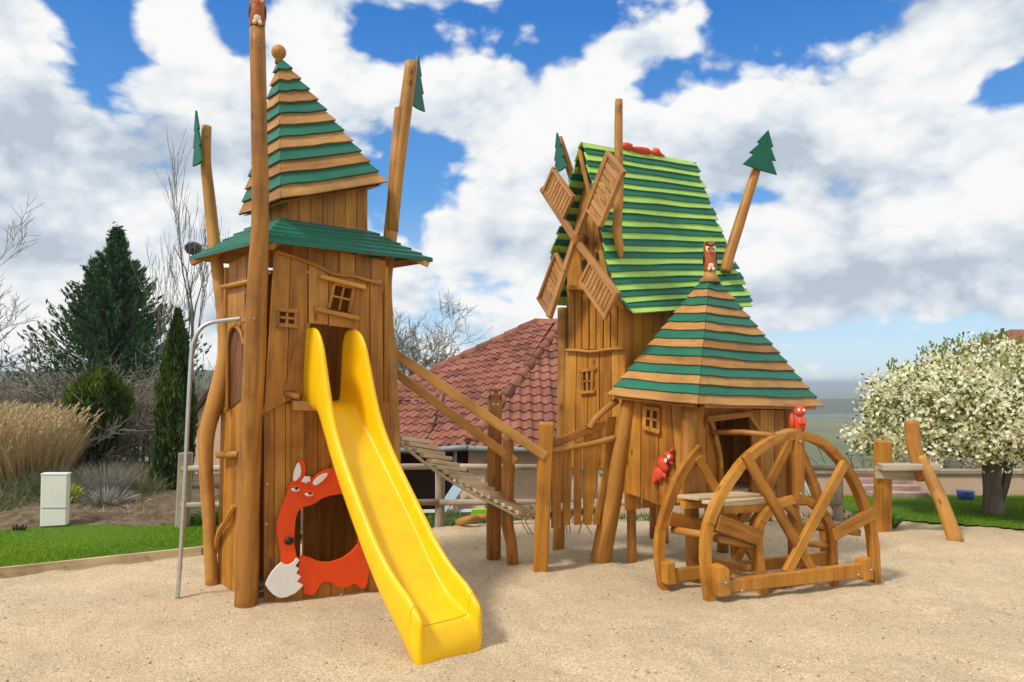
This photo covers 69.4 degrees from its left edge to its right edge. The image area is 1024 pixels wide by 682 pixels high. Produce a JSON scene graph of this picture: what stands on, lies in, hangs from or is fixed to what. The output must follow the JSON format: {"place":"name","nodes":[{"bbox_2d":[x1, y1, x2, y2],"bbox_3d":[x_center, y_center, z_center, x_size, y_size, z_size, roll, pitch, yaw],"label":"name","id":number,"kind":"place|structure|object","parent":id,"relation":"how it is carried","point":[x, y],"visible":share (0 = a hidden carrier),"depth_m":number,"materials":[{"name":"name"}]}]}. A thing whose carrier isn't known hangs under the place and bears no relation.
{"place":"outdoors","nodes":[
{"label":"outdoors","id":0,"kind":"place"},
{"bbox_2d":[0,369,213,400],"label":"hills","id":1,"kind":"structure","parent":0,"point":[202,384],"depth_m":456.70,"materials":[{"name":"grey"}]},
{"bbox_2d":[0,523,217,566],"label":"lawn","id":2,"kind":"structure","parent":0,"point":[98,529],"depth_m":7.67,"materials":[{"name":"plant"}]},
{"bbox_2d":[12,524,26,530],"bbox_3d":[-5.362,2.034,8.048,0.167,0.085,0.023,0,-3,0],"label":"lawn nozzle","id":3,"kind":"object","parent":2,"relation":"on","point":[18,528],"visible":0.93,"depth_m":8.04,"materials":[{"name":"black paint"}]},
{"bbox_2d":[40,472,71,526],"bbox_3d":[-5.114,1.769,8.279,0.275,0.589,0.118,1,-3,-12],"label":"cabinet","id":4,"kind":"object","parent":2,"relation":"on","point":[55,501],"visible":1,"depth_m":8.23,"materials":[{"name":"white metal"}]},
{"bbox_2d":[0,459,302,533],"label":"garden bed","id":5,"kind":"object","parent":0,"point":[9,521],"visible":0.05,"depth_m":8.69,"materials":[{"name":"soil"}]},
{"bbox_2d":[0,399,103,485],"bbox_3d":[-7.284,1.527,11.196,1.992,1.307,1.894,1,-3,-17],"label":"plume grass","id":6,"kind":"object","parent":5,"relation":"on","point":[47,447],"depth_m":10.94,"materials":[{"name":"plant"}]},
{"bbox_2d":[18,461,113,490],"bbox_3d":[-5.872,1.849,9.830,1.228,0.517,1.242,0,-3,0],"label":"wispy shrub","id":7,"kind":"object","parent":5,"relation":"on","point":[39,479],"visible":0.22,"depth_m":9.76,"materials":[{"name":"plant"}]},
{"bbox_2d":[32,476,112,495],"bbox_3d":[-5.553,1.891,9.434,0.904,0.383,0.866,0,-3,0],"label":"grass tuft","id":8,"kind":"object","parent":5,"relation":"on","point":[87,490],"visible":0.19,"depth_m":9.40,"materials":[{"name":"grey plant"}]},
{"bbox_2d":[70,483,87,502],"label":"variegated plant","id":9,"kind":"object","parent":5,"relation":"on","point":[74,489],"visible":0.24,"depth_m":9.03,"materials":[{"name":"yellow plant"}]},
{"bbox_2d":[59,365,136,469],"bbox_3d":[-6.969,1.355,12.460,1.145,1.948,1.102,0,-3,0],"label":"evergreen shrub","id":10,"kind":"object","parent":5,"relation":"on","point":[92,383],"visible":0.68,"depth_m":12.21,"materials":[{"name":"green plant"}]},
{"bbox_2d":[41,401,154,464],"bbox_3d":[-7.065,1.718,12.932,2.034,1.575,2.029,0,-3,0],"label":"bare shrub","id":11,"kind":"object","parent":5,"relation":"on","point":[132,446],"visible":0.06,"depth_m":13.19,"materials":[{"name":"brown plant"}]},
{"bbox_2d":[52,388,152,472],"bbox_3d":[-7.015,1.726,12.526,2.580,1.868,2.178,0,-3,0],"label":"bare shrub","id":12,"kind":"object","parent":5,"relation":"on","point":[123,433],"visible":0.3,"depth_m":12.06,"materials":[{"name":"brown plant"}]},
{"bbox_2d":[63,459,145,496],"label":"seed stalks","id":13,"kind":"object","parent":5,"relation":"on","point":[110,483],"visible":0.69,"depth_m":9.59,"materials":[{"name":"grey plant"}]},
{"bbox_2d":[70,486,143,506],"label":"spiky plant","id":14,"kind":"object","parent":5,"relation":"on","point":[111,496],"visible":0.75,"depth_m":9.04,"materials":[{"name":"grey plant"}]},
{"bbox_2d":[0,455,217,511],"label":"undergrowth","id":15,"kind":"object","parent":5,"relation":"on","point":[142,484],"visible":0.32,"depth_m":9.96,"materials":[{"name":"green plant"}]},
{"bbox_2d":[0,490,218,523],"bbox_3d":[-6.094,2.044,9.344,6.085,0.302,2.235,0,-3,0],"label":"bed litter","id":16,"kind":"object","parent":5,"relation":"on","point":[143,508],"visible":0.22,"depth_m":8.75,"materials":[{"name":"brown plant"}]},
{"bbox_2d":[149,306,198,489],"bbox_3d":[-4.780,0.875,10.471,0.616,2.756,0.656,0,-3,0],"label":"cypress tree","id":17,"kind":"object","parent":5,"relation":"on","point":[169,413],"visible":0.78,"depth_m":10.29,"materials":[{"name":"green plant"}]},
{"bbox_2d":[173,508,218,524],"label":"leafy plant","id":18,"kind":"object","parent":5,"relation":"on","point":[196,519],"visible":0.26,"depth_m":8.44,"materials":[{"name":"green plant"}]},
{"bbox_2d":[0,517,1023,681],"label":"sand","id":19,"kind":"structure","parent":0,"point":[698,622],"depth_m":5.07,"materials":[{"name":"sand"}]},
{"bbox_2d":[175,316,240,598],"bbox_3d":[-2.390,0.902,5.848,0.449,2.214,0.074,1,-3,-21],"label":"grab pole","id":20,"kind":"object","parent":19,"relation":"on","point":[186,450],"visible":0.96,"depth_m":5.77,"materials":[{"name":"metal"}]},
{"bbox_2d":[189,0,432,608],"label":"play tower","id":21,"kind":"structure","parent":19,"relation":"on","point":[314,175],"depth_m":5.94,"materials":[{"name":"brown wood"}]},
{"bbox_2d":[275,307,297,327],"bbox_3d":[-1.734,-0.177,5.694,0.171,0.156,0.037,2,-4,-25],"label":"window","id":22,"kind":"structure","parent":21,"relation":"in","point":[285,317],"depth_m":5.69,"materials":[{"name":"brown wood"}]},
{"bbox_2d":[327,283,354,312],"bbox_3d":[-1.357,-0.347,5.881,0.214,0.242,0.036,2,-4,-25],"label":"window","id":23,"kind":"structure","parent":21,"relation":"in","point":[332,295],"depth_m":5.88,"materials":[{"name":"brown wood"}]},
{"bbox_2d":[302,328,481,664],"bbox_3d":[-0.927,0.943,5.192,0.494,2.147,1.741,3,-4,-40],"label":"slide","id":24,"kind":"object","parent":21,"relation":"attached to","point":[431,602],"visible":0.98,"depth_m":5.08,"materials":[{"name":"yellow plastic"}]},
{"bbox_2d":[455,513,486,525],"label":"fallen branch","id":25,"kind":"object","parent":19,"relation":"on","point":[461,521],"visible":0.9,"depth_m":8.43,"materials":[{"name":"brown wood"}]},
{"bbox_2d":[395,348,553,571],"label":"plank bridge","id":26,"kind":"structure","parent":19,"relation":"on","point":[495,491],"depth_m":6.49,"materials":[{"name":"wood"}]},
{"bbox_2d":[521,399,618,534],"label":"walkway","id":27,"kind":"structure","parent":26,"relation":"attached to","point":[591,434],"depth_m":6.62,"materials":[{"name":"brown wood"}]},
{"bbox_2d":[0,528,1023,681],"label":"pebbles","id":28,"kind":"object","parent":19,"relation":"on","point":[335,674],"visible":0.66,"depth_m":4.94,"materials":[{"name":"stone"}]},
{"bbox_2d":[536,98,776,562],"bbox_3d":[1.352,-0.076,7.569,2.139,4.400,1.663,2,-4,-32],"label":"windmill","id":29,"kind":"object","parent":19,"relation":"on","point":[638,227],"visible":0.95,"depth_m":7.20,"materials":[{"name":"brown wood"}]},
{"bbox_2d":[578,367,596,393],"bbox_3d":[0.732,0.389,7.177,0.207,0.261,0.041,-3,-4,41],"label":"window","id":30,"kind":"structure","parent":29,"relation":"in","point":[586,375],"depth_m":7.17,"materials":[{"name":"brown wood"}]},
{"bbox_2d":[590,241,824,583],"bbox_3d":[1.781,0.598,6.883,1.822,3.037,1.299,2,-4,-33],"label":"hut","id":31,"kind":"object","parent":19,"relation":"on","point":[710,357],"visible":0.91,"depth_m":6.56,"materials":[{"name":"brown wood"}]},
{"bbox_2d":[642,406,661,433],"bbox_3d":[1.228,0.692,6.507,0.184,0.242,0.047,-3,-4,40],"label":"window","id":32,"kind":"structure","parent":31,"relation":"in","point":[651,418],"depth_m":6.50,"materials":[{"name":"brown wood"}]},
{"bbox_2d":[653,404,880,601],"bbox_3d":[2.104,1.270,6.070,1.832,1.513,0.682,1,-3,-19],"label":"water wheel","id":33,"kind":"object","parent":19,"relation":"on","point":[759,572],"visible":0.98,"depth_m":5.91,"materials":[{"name":"brown wood"}]},
{"bbox_2d":[852,512,905,528],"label":"leafy plant","id":34,"kind":"object","parent":19,"relation":"on","point":[895,523],"visible":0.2,"depth_m":8.33,"materials":[{"name":"green plant"}]},
{"bbox_2d":[873,420,963,541],"bbox_3d":[4.364,1.512,7.993,0.867,1.295,0.390,-2,-4,29],"label":"trestle","id":35,"kind":"object","parent":19,"relation":"on","point":[920,467],"visible":0.95,"depth_m":8.01,"materials":[{"name":"brown wood"}]},
{"bbox_2d":[0,0,1023,382],"label":"sky","id":36,"kind":"structure","parent":0,"point":[889,223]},
{"bbox_2d":[124,388,955,543],"bbox_3d":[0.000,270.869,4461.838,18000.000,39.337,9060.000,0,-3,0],"label":"ground","id":37,"kind":"structure","parent":0,"point":[827,427],"depth_m":133.37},
{"bbox_2d":[0,361,47,402],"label":"bare shrub","id":38,"kind":"object","parent":37,"relation":"on","point":[15,382],"visible":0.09,"depth_m":17.57,"materials":[{"name":"brown plant"}]},
{"bbox_2d":[1,367,69,410],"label":"bare shrub","id":39,"kind":"object","parent":37,"relation":"on","point":[30,390],"visible":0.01,"depth_m":16.32,"materials":[{"name":"brown plant"}]},
{"bbox_2d":[0,196,73,368],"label":"bare tree","id":40,"kind":"object","parent":37,"relation":"on","point":[5,335],"visible":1,"depth_m":21.03,"materials":[{"name":"grey plant"}]},
{"bbox_2d":[0,358,137,422],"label":"bare shrub","id":41,"kind":"object","parent":37,"relation":"on","point":[29,398],"visible":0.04,"depth_m":15.32,"materials":[{"name":"brown plant"}]},
{"bbox_2d":[0,348,149,458],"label":"bare shrub","id":42,"kind":"object","parent":37,"relation":"on","point":[54,379],"visible":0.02,"depth_m":19.55,"materials":[{"name":"brown plant"}]},
{"bbox_2d":[0,322,153,457],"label":"bare shrub","id":43,"kind":"object","parent":37,"relation":"on","point":[38,396],"visible":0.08,"depth_m":13.72,"materials":[{"name":"brown plant"}]},
{"bbox_2d":[0,222,211,421],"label":"conifer tree","id":44,"kind":"object","parent":37,"relation":"on","point":[110,296],"visible":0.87,"depth_m":23.46,"materials":[{"name":"green plant"}]},
{"bbox_2d":[0,546,217,577],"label":"lawn edging","id":45,"kind":"object","parent":37,"relation":"on","point":[37,568],"visible":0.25,"depth_m":6.62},
{"bbox_2d":[63,341,204,464],"bbox_3d":[-6.872,1.474,14.022,3.114,2.904,3.501,1,-3,-10],"label":"bare shrub","id":46,"kind":"object","parent":37,"relation":"on","point":[142,410],"visible":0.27,"depth_m":13.51,"materials":[{"name":"brown plant"}]},
{"bbox_2d":[127,236,188,355],"bbox_3d":[-11.212,0.290,22.883,1.609,7.676,2.120,-3,-4,44],"label":"bare tree","id":47,"kind":"object","parent":37,"relation":"on","point":[163,325],"visible":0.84,"depth_m":22.85,"materials":[{"name":"grey plant"}]},
{"bbox_2d":[127,327,211,442],"bbox_3d":[-7.296,1.261,16.186,3.155,3.026,3.384,0,-3,0],"label":"bare shrub","id":48,"kind":"object","parent":37,"relation":"on","point":[198,392],"visible":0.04,"depth_m":16.08,"materials":[{"name":"brown plant"}]},
{"bbox_2d":[136,343,214,435],"bbox_3d":[-8.611,2.436,19.709,3.958,4.915,4.649,-1,-3,14],"label":"bare shrub","id":49,"kind":"object","parent":37,"relation":"on","point":[193,376],"depth_m":20.70,"materials":[{"name":"brown plant"}]},
{"bbox_2d":[153,124,228,382],"bbox_3d":[-10.117,-1.312,23.583,1.812,10.954,2.615,-2,-4,25],"label":"bare tree","id":50,"kind":"object","parent":37,"relation":"on","point":[191,314],"visible":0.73,"depth_m":23.51,"materials":[{"name":"grey plant"}]},
{"bbox_2d":[184,241,202,254],"bbox_3d":[-10.169,-2.947,23.606,0.591,0.475,0.589,0,-3,0],"label":"bird nest","id":51,"kind":"object","parent":50,"relation":"attached to","point":[188,248],"visible":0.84,"depth_m":23.48,"materials":[{"name":"plant"}]},
{"bbox_2d":[193,318,597,520],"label":"house","id":52,"kind":"structure","parent":37,"relation":"on","point":[518,366],"depth_m":14.37,"materials":[{"name":"tile"}]},
{"bbox_2d":[403,470,452,520],"bbox_3d":[-1.703,3.640,14.708,1.145,2.100,0.040,-1,-3,16],"label":"garage door","id":53,"kind":"structure","parent":52,"relation":"in","point":[422,483],"depth_m":14.74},
{"bbox_2d":[434,484,462,512],"bbox_3d":[-1.102,2.771,13.094,0.607,0.570,0.050,-2,-4,26],"label":"leaning board","id":54,"kind":"object","parent":52,"relation":"attached to","point":[454,492],"visible":0.36,"depth_m":13.04,"materials":[{"name":"white paint"}]},
{"bbox_2d":[393,291,492,380],"bbox_3d":[-3.932,2.036,30.431,6.364,8.635,4.786,0,-3,0],"label":"bare tree","id":55,"kind":"object","parent":37,"relation":"on","point":[430,363],"visible":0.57,"depth_m":30.67,"materials":[{"name":"grey plant"}]},
{"bbox_2d":[471,509,486,514],"bbox_3d":[-0.361,2.111,9.101,0.282,0.090,0.030,1,-3,-11],"label":"edging strip","id":56,"kind":"object","parent":37,"relation":"on","point":[477,511],"visible":0.31,"depth_m":9.08,"materials":[{"name":"plastic"}]},
{"bbox_2d":[175,452,843,527],"bbox_3d":[0.126,1.754,8.627,7.810,0.962,0.154,0,-3,-5],"label":"rail fence","id":57,"kind":"object","parent":37,"relation":"on","point":[440,502],"visible":0.29,"depth_m":8.50,"materials":[{"name":"wood"}]},
{"bbox_2d":[423,511,941,527],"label":"verge weeds","id":58,"kind":"object","parent":37,"relation":"on","point":[621,517],"visible":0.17,"depth_m":9.16,"materials":[{"name":"green plant"}]},
{"bbox_2d":[598,469,1023,520],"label":"terrace wall","id":59,"kind":"structure","parent":37,"relation":"on","point":[952,481],"depth_m":11.68,"materials":[{"name":"beige concrete"}]},
{"bbox_2d":[808,447,1023,477],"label":"bare shrub","id":60,"kind":"object","parent":37,"relation":"on","point":[945,465],"visible":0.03,"depth_m":13.67,"materials":[{"name":"brown plant"}]},
{"bbox_2d":[852,424,1022,468],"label":"bare shrub","id":61,"kind":"object","parent":37,"relation":"on","point":[963,466],"visible":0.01,"depth_m":13.26,"materials":[{"name":"brown plant"}]},
{"bbox_2d":[934,456,1023,468],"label":"bare shrub","id":62,"kind":"object","parent":37,"relation":"on","point":[970,459],"visible":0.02,"depth_m":14.01,"materials":[{"name":"brown plant"}]},
{"bbox_2d":[956,329,1023,466],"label":"house","id":63,"kind":"structure","parent":37,"relation":"on","point":[1016,332],"depth_m":26.29,"materials":[{"name":"ceramic"}]},
{"bbox_2d":[794,399,864,414],"bbox_3d":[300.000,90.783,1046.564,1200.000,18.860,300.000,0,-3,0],"label":"hills","id":64,"kind":"structure","parent":0,"point":[838,406],"depth_m":948.12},
{"bbox_2d":[805,383,868,387],"bbox_3d":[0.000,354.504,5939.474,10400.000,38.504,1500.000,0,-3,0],"label":"hills","id":65,"kind":"structure","parent":0,"point":[833,385],"depth_m":5460.50,"materials":[{"name":"grey"}]},
{"bbox_2d":[805,494,1023,529],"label":"lawn","id":66,"kind":"structure","parent":0,"point":[853,506],"depth_m":9.29,"materials":[{"name":"plant"}]},
{"bbox_2d":[805,483,810,495],"bbox_3d":[4.538,2.258,11.263,0.231,0.190,0.050,0,-3,4],"label":"leaning board","id":67,"kind":"object","parent":66,"relation":"on","point":[807,489],"visible":0.28,"depth_m":11.24,"materials":[{"name":"white paint"}]},
{"bbox_2d":[858,477,928,497],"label":"garden steps","id":68,"kind":"structure","parent":66,"relation":"on","point":[905,488],"depth_m":11.33,"materials":[{"name":"stone"}]},
{"bbox_2d":[836,328,1023,514],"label":"flowering tree","id":69,"kind":"object","parent":66,"relation":"on","point":[969,402],"visible":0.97,"depth_m":8.87,"materials":[{"name":"white plant"}]},
{"bbox_2d":[956,490,974,499],"bbox_3d":[6.620,2.271,10.790,0.234,0.170,0.240,0,-3,0],"label":"tub","id":70,"kind":"object","parent":66,"relation":"on","point":[965,494],"visible":0.76,"depth_m":10.71,"materials":[{"name":"blue plastic"}]}
]}

